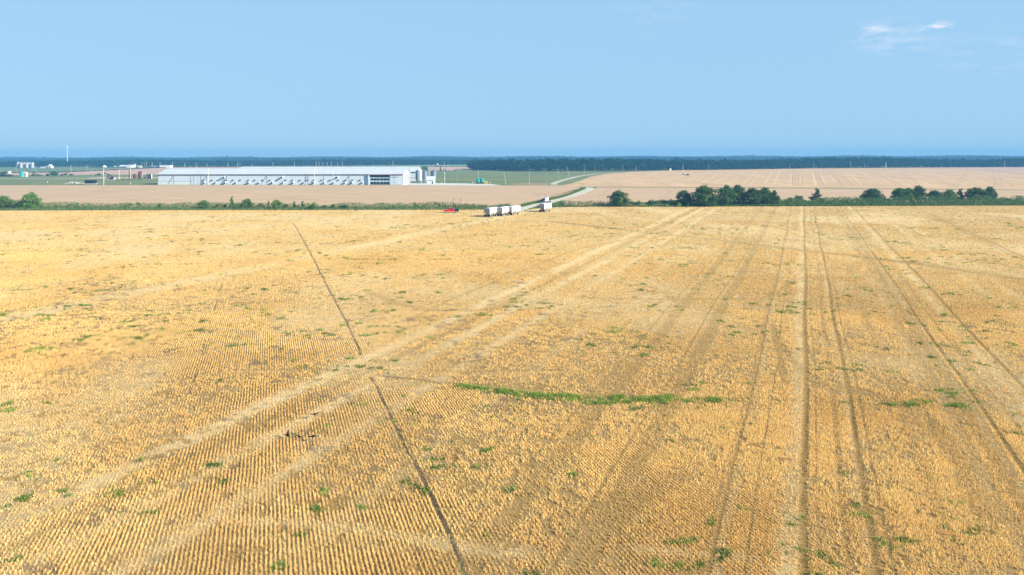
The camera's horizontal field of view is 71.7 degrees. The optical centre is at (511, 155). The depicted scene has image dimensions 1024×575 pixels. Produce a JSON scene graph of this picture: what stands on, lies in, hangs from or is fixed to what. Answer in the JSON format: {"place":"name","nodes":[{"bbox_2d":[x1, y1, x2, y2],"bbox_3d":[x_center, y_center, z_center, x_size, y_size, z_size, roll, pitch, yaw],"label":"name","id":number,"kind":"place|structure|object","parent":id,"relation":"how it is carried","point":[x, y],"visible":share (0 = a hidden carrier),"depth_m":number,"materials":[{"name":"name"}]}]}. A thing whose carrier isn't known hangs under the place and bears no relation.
{"place":"outdoors","nodes":[
{"label":"outdoors","id":0,"kind":"place"},
{"bbox_2d":[0,167,147,171],"bbox_3d":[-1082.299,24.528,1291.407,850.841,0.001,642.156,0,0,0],"label":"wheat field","id":1,"kind":"structure","parent":0,"point":[35,169],"depth_m":1219.57,"materials":[{"name":"plant"}]},
{"bbox_2d":[0,163,15,166],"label":"yard shelter","id":2,"kind":"object","parent":1,"relation":"on","point":[5,165],"visible":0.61,"depth_m":1469.38,"materials":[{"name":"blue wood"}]},
{"bbox_2d":[94,177,157,177],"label":"dirt pad","id":3,"kind":"object","parent":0,"point":[119,177],"visible":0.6,"depth_m":748.55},
{"bbox_2d":[159,165,172,167],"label":"warehouse","id":4,"kind":"structure","parent":0,"point":[167,166],"depth_m":1400.87,"materials":[{"name":"white paint"}]},
{"bbox_2d":[0,167,471,174],"bbox_3d":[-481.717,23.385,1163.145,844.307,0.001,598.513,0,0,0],"label":"wheat field","id":5,"kind":"structure","parent":0,"point":[135,171],"depth_m":1045.37,"materials":[{"name":"beige plant"}]},
{"bbox_2d":[0,185,580,206],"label":"wheat field","id":6,"kind":"structure","parent":0,"point":[488,196],"depth_m":405.12,"materials":[{"name":"beige plant"}]},
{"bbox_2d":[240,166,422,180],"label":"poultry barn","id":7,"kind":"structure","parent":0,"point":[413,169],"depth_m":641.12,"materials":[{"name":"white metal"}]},
{"bbox_2d":[357,165,466,165],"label":"green field","id":8,"kind":"structure","parent":0,"point":[411,165],"depth_m":1620.64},
{"bbox_2d":[0,161,1020,574],"bbox_3d":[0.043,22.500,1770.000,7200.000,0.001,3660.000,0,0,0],"label":"ground","id":9,"kind":"structure","parent":0,"point":[514,177],"depth_m":720.90,"materials":[{"name":"brown soil"}]},
{"bbox_2d":[0,195,13,207],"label":"tree","id":10,"kind":"object","parent":9,"relation":"on","point":[3,201],"visible":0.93,"depth_m":305.88,"materials":[{"name":"green plant"}]},
{"bbox_2d":[7,199,25,207],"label":"bush","id":11,"kind":"object","parent":9,"relation":"on","point":[16,204],"visible":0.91,"depth_m":305.37,"materials":[{"name":"green plant"}]},
{"bbox_2d":[19,191,42,206],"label":"tree","id":12,"kind":"object","parent":9,"relation":"on","point":[32,199],"visible":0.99,"depth_m":307.85,"materials":[{"name":"green plant"}]},
{"bbox_2d":[49,171,58,175],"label":"bush","id":13,"kind":"object","parent":9,"relation":"on","point":[52,173],"visible":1,"depth_m":810.03,"materials":[{"name":"green plant"}]},
{"bbox_2d":[0,178,132,178],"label":"mown strip","id":14,"kind":"object","parent":9,"relation":"on","point":[61,178],"visible":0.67,"depth_m":718.82,"materials":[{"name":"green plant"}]},
{"bbox_2d":[0,167,165,172],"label":"hedge line","id":15,"kind":"object","parent":9,"relation":"on","point":[92,170],"visible":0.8,"depth_m":1086.50,"materials":[{"name":"plant"}]},
{"bbox_2d":[85,180,97,183],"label":"container","id":16,"kind":"object","parent":9,"relation":"on","point":[90,181],"visible":0.98,"depth_m":571.78,"materials":[{"name":"black paint"}]},
{"bbox_2d":[104,172,115,179],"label":"pumpjack","id":17,"kind":"object","parent":9,"relation":"on","point":[111,178],"visible":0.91,"depth_m":670.95,"materials":[{"name":"metal"}]},
{"bbox_2d":[196,200,211,208],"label":"tree","id":18,"kind":"object","parent":9,"relation":"on","point":[204,203],"visible":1,"depth_m":299.90,"materials":[{"name":"green plant"}]},
{"bbox_2d":[229,196,234,207],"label":"tree","id":19,"kind":"object","parent":9,"relation":"on","point":[232,204],"visible":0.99,"depth_m":303.28,"materials":[{"name":"green plant"}]},
{"bbox_2d":[234,202,246,208],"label":"tree","id":20,"kind":"object","parent":9,"relation":"on","point":[238,206],"visible":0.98,"depth_m":300.19,"materials":[{"name":"green plant"}]},
{"bbox_2d":[241,198,254,207],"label":"tree","id":21,"kind":"object","parent":9,"relation":"on","point":[248,202],"visible":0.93,"depth_m":302.77,"materials":[{"name":"green plant"}]},
{"bbox_2d":[0,158,504,166],"bbox_3d":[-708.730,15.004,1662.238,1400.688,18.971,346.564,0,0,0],"label":"wood","id":22,"kind":"object","parent":9,"relation":"on","point":[186,162],"visible":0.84,"depth_m":1595.35,"materials":[{"name":"green plant"}]},
{"bbox_2d":[271,200,281,208],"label":"tree","id":23,"kind":"object","parent":9,"relation":"on","point":[276,204],"visible":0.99,"depth_m":299.45,"materials":[{"name":"green plant"}]},
{"bbox_2d":[90,166,465,167],"bbox_3d":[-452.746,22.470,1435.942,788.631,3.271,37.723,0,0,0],"label":"hedge line","id":24,"kind":"object","parent":9,"relation":"on","point":[296,166],"visible":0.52,"depth_m":1437.02,"materials":[{"name":"plant"}]},
{"bbox_2d":[157,168,410,184],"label":"poultry barn","id":25,"kind":"structure","parent":9,"relation":"on","point":[286,176],"depth_m":553.50,"materials":[{"name":"white metal"}]},
{"bbox_2d":[307,202,318,208],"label":"tree","id":26,"kind":"object","parent":9,"relation":"on","point":[313,205],"visible":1,"depth_m":296.28,"materials":[{"name":"green plant"}]},
{"bbox_2d":[415,170,419,182],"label":"feed silo","id":27,"kind":"object","parent":9,"relation":"on","point":[417,173],"visible":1,"depth_m":588.82,"materials":[{"name":"metal"}]},
{"bbox_2d":[431,169,436,182],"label":"feed silo","id":28,"kind":"object","parent":9,"relation":"on","point":[433,172],"visible":0.73,"depth_m":584.34,"materials":[{"name":"metal"}]},
{"bbox_2d":[404,183,494,184],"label":"farmyard","id":29,"kind":"structure","parent":9,"relation":"on","point":[447,184],"depth_m":551.61,"materials":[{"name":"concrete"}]},
{"bbox_2d":[422,170,427,182],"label":"feed silo","id":30,"kind":"object","parent":29,"relation":"on","point":[424,174],"visible":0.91,"depth_m":574.39,"materials":[{"name":"metal"}]},
{"bbox_2d":[426,176,435,183],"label":"pump shed","id":31,"kind":"structure","parent":29,"relation":"on","point":[430,179],"depth_m":562.00,"materials":[{"name":"white metal"}]},
{"bbox_2d":[476,178,483,183],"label":"separator tank","id":32,"kind":"object","parent":29,"relation":"on","point":[479,181],"visible":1,"depth_m":563.65,"materials":[{"name":"teal paint"}]},
{"bbox_2d":[484,207,496,216],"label":"grain trailer","id":33,"kind":"object","parent":9,"relation":"on","point":[490,211],"visible":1,"depth_m":257.85,"materials":[{"name":"white paint"}]},
{"bbox_2d":[497,206,508,215],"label":"grain trailer","id":34,"kind":"object","parent":9,"relation":"on","point":[503,211],"visible":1,"depth_m":261.56,"materials":[{"name":"white paint"}]},
{"bbox_2d":[447,171,566,181],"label":"grass patches","id":35,"kind":"object","parent":9,"relation":"on","point":[498,177],"depth_m":797.84,"materials":[{"name":"green plant"}]},
{"bbox_2d":[0,154,1023,159],"bbox_3d":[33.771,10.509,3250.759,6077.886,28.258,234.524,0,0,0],"label":"wood","id":36,"kind":"object","parent":9,"relation":"on","point":[313,157],"visible":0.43,"depth_m":3247.78,"materials":[{"name":"green plant"}]},
{"bbox_2d":[0,156,1023,161],"bbox_3d":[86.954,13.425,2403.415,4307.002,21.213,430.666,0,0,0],"label":"wood","id":37,"kind":"object","parent":9,"relation":"on","point":[558,158],"visible":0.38,"depth_m":2405.07,"materials":[{"name":"green plant"}]},
{"bbox_2d":[0,204,1023,210],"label":"ditch grass","id":38,"kind":"structure","parent":9,"relation":"on","point":[333,208],"depth_m":297.21,"materials":[{"name":"green plant"}]},
{"bbox_2d":[1,195,1023,210],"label":"hedge undergrowth","id":39,"kind":"object","parent":9,"relation":"on","point":[949,203],"visible":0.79,"depth_m":312.12,"materials":[{"name":"green plant"}]},
{"bbox_2d":[506,205,519,214],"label":"grain trailer","id":40,"kind":"object","parent":9,"relation":"on","point":[514,209],"visible":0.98,"depth_m":266.43,"materials":[{"name":"white paint"}]},
{"bbox_2d":[515,183,548,184],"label":"bare patch","id":41,"kind":"object","parent":9,"relation":"on","point":[532,184],"visible":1,"depth_m":548.26,"materials":[{"name":"beige soil"}]},
{"bbox_2d":[539,203,551,211],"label":"grain trailer","id":42,"kind":"object","parent":9,"relation":"on","point":[544,207],"visible":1,"depth_m":280.43,"materials":[{"name":"white paint"}]},
{"bbox_2d":[521,173,601,208],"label":"grass strip","id":43,"kind":"object","parent":9,"relation":"on","point":[559,199],"depth_m":394.68,"materials":[{"name":"green plant"}]},
{"bbox_2d":[521,172,618,210],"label":"verge","id":44,"kind":"structure","parent":9,"relation":"on","point":[558,184],"depth_m":565.21,"materials":[{"name":"green plant"}]},
{"bbox_2d":[519,187,584,205],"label":"verge weeds","id":45,"kind":"object","parent":44,"relation":"on","point":[539,201],"visible":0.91,"depth_m":364.73,"materials":[{"name":"green plant"}]},
{"bbox_2d":[607,190,629,206],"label":"tree","id":46,"kind":"object","parent":9,"relation":"on","point":[618,196],"visible":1,"depth_m":309.38,"materials":[{"name":"green plant"}]},
{"bbox_2d":[645,199,657,204],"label":"bush","id":47,"kind":"object","parent":9,"relation":"on","point":[650,202],"visible":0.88,"depth_m":313.27,"materials":[{"name":"green plant"}]},
{"bbox_2d":[675,190,692,204],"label":"tree","id":48,"kind":"object","parent":9,"relation":"on","point":[685,196],"visible":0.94,"depth_m":311.89,"materials":[{"name":"green plant"}]},
{"bbox_2d":[688,185,719,205],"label":"tree","id":49,"kind":"object","parent":9,"relation":"on","point":[702,196],"visible":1,"depth_m":307.71,"materials":[{"name":"green plant"}]},
{"bbox_2d":[716,185,738,204],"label":"tree","id":50,"kind":"object","parent":9,"relation":"on","point":[728,194],"visible":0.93,"depth_m":310.95,"materials":[{"name":"green plant"}]},
{"bbox_2d":[732,184,745,202],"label":"tree","id":51,"kind":"object","parent":9,"relation":"on","point":[738,189],"visible":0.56,"depth_m":320.86,"materials":[{"name":"green plant"}]},
{"bbox_2d":[466,156,1023,170],"bbox_3d":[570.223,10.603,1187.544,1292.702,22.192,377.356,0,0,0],"label":"wood","id":52,"kind":"object","parent":9,"relation":"on","point":[582,164],"visible":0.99,"depth_m":1108.59,"materials":[{"name":"green plant"}]},
{"bbox_2d":[741,187,762,204],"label":"tree","id":53,"kind":"object","parent":9,"relation":"on","point":[753,195],"visible":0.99,"depth_m":311.34,"materials":[{"name":"green plant"}]},
{"bbox_2d":[759,187,772,203],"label":"tree","id":54,"kind":"object","parent":9,"relation":"on","point":[767,197],"visible":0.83,"depth_m":313.64,"materials":[{"name":"green plant"}]},
{"bbox_2d":[770,190,780,203],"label":"tree","id":55,"kind":"object","parent":9,"relation":"on","point":[775,198],"visible":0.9,"depth_m":314.34,"materials":[{"name":"green plant"}]},
{"bbox_2d":[808,188,821,201],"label":"tree","id":56,"kind":"object","parent":9,"relation":"on","point":[815,195],"visible":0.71,"depth_m":330.88,"materials":[{"name":"green plant"}]},
{"bbox_2d":[859,188,885,199],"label":"tree","id":57,"kind":"object","parent":9,"relation":"on","point":[871,193],"visible":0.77,"depth_m":332.36,"materials":[{"name":"green plant"}]},
{"bbox_2d":[890,188,914,199],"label":"tree","id":58,"kind":"object","parent":9,"relation":"on","point":[899,192],"visible":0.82,"depth_m":339.28,"materials":[{"name":"green plant"}]},
{"bbox_2d":[902,188,915,198],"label":"tree","id":59,"kind":"object","parent":9,"relation":"on","point":[910,189],"visible":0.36,"depth_m":343.37,"materials":[{"name":"green plant"}]},
{"bbox_2d":[912,185,926,199],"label":"tree","id":60,"kind":"object","parent":9,"relation":"on","point":[919,191],"visible":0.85,"depth_m":342.84,"materials":[{"name":"green plant"}]},
{"bbox_2d":[926,190,943,199],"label":"tree","id":61,"kind":"object","parent":9,"relation":"on","point":[931,193],"visible":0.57,"depth_m":339.12,"materials":[{"name":"green plant"}]},
{"bbox_2d":[941,189,958,199],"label":"tree","id":62,"kind":"object","parent":9,"relation":"on","point":[949,193],"visible":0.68,"depth_m":338.74,"materials":[{"name":"green plant"}]},
{"bbox_2d":[956,188,964,199],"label":"tree","id":63,"kind":"object","parent":9,"relation":"on","point":[961,195],"visible":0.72,"depth_m":343.03,"materials":[{"name":"green plant"}]},
{"bbox_2d":[963,187,991,199],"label":"tree","id":64,"kind":"object","parent":9,"relation":"on","point":[970,193],"visible":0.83,"depth_m":338.15,"materials":[{"name":"green plant"}]},
{"bbox_2d":[984,186,997,198],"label":"tree","id":65,"kind":"object","parent":9,"relation":"on","point":[992,191],"visible":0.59,"depth_m":341.94,"materials":[{"name":"green plant"}]},
{"bbox_2d":[0,205,1023,574],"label":"stubble field","id":66,"kind":"structure","parent":0,"point":[470,547],"depth_m":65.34,"materials":[{"name":"beige plant"}]},
{"bbox_2d":[443,208,458,212],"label":"pickup truck","id":67,"kind":"object","parent":66,"relation":"on","point":[450,210],"visible":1,"depth_m":277.90,"materials":[{"name":"red paint"}]},
{"bbox_2d":[0,209,1023,574],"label":"green weeds","id":68,"kind":"object","parent":66,"relation":"on","point":[662,399],"visible":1,"depth_m":67.67,"materials":[{"name":"plant"}]},
{"bbox_2d":[0,0,1023,158],"label":"sky","id":69,"kind":"structure","parent":0,"point":[93,78],"materials":[{"name":"blue"}]},
{"bbox_2d":[520,187,593,210],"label":"gravel road","id":70,"kind":"structure","parent":0,"point":[572,195],"depth_m":371.99,"materials":[{"name":"grey gravel"}]},
{"bbox_2d":[540,196,550,202],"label":"semi truck","id":71,"kind":"object","parent":70,"relation":"on","point":[544,199],"visible":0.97,"depth_m":333.52,"materials":[{"name":"white paint"}]},
{"bbox_2d":[551,172,616,184],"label":"gravel road","id":72,"kind":"structure","parent":0,"point":[572,177],"depth_m":671.55,"materials":[{"name":"grey gravel"}]},
{"bbox_2d":[562,168,1023,189],"bbox_3d":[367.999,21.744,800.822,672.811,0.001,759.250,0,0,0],"label":"harvested field","id":73,"kind":"structure","parent":0,"point":[614,179],"depth_m":665.29,"materials":[{"name":"beige plant"}]},
{"bbox_2d":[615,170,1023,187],"bbox_3d":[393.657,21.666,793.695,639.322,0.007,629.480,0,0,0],"label":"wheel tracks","id":74,"kind":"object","parent":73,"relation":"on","point":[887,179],"visible":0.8,"depth_m":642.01,"materials":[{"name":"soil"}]},
{"bbox_2d":[618,171,1023,185],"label":"straw swaths","id":75,"kind":"object","parent":73,"relation":"on","point":[814,180],"visible":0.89,"depth_m":679.27,"materials":[{"name":"beige plant"}]},
{"bbox_2d":[563,187,1023,205],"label":"wheat field","id":76,"kind":"structure","parent":0,"point":[643,195],"depth_m":399.66,"materials":[{"name":"beige plant"}]},
{"bbox_2d":[48,186,1009,200],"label":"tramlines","id":77,"kind":"object","parent":76,"relation":"on","point":[660,197],"visible":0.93,"depth_m":440.33,"materials":[{"name":"beige soil"}]},
{"bbox_2d":[681,167,1023,172],"bbox_3d":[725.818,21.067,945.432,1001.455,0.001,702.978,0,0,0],"label":"wheat field","id":78,"kind":"structure","parent":0,"point":[1012,169],"depth_m":1167.97,"materials":[{"name":"beige plant"}]}
]}

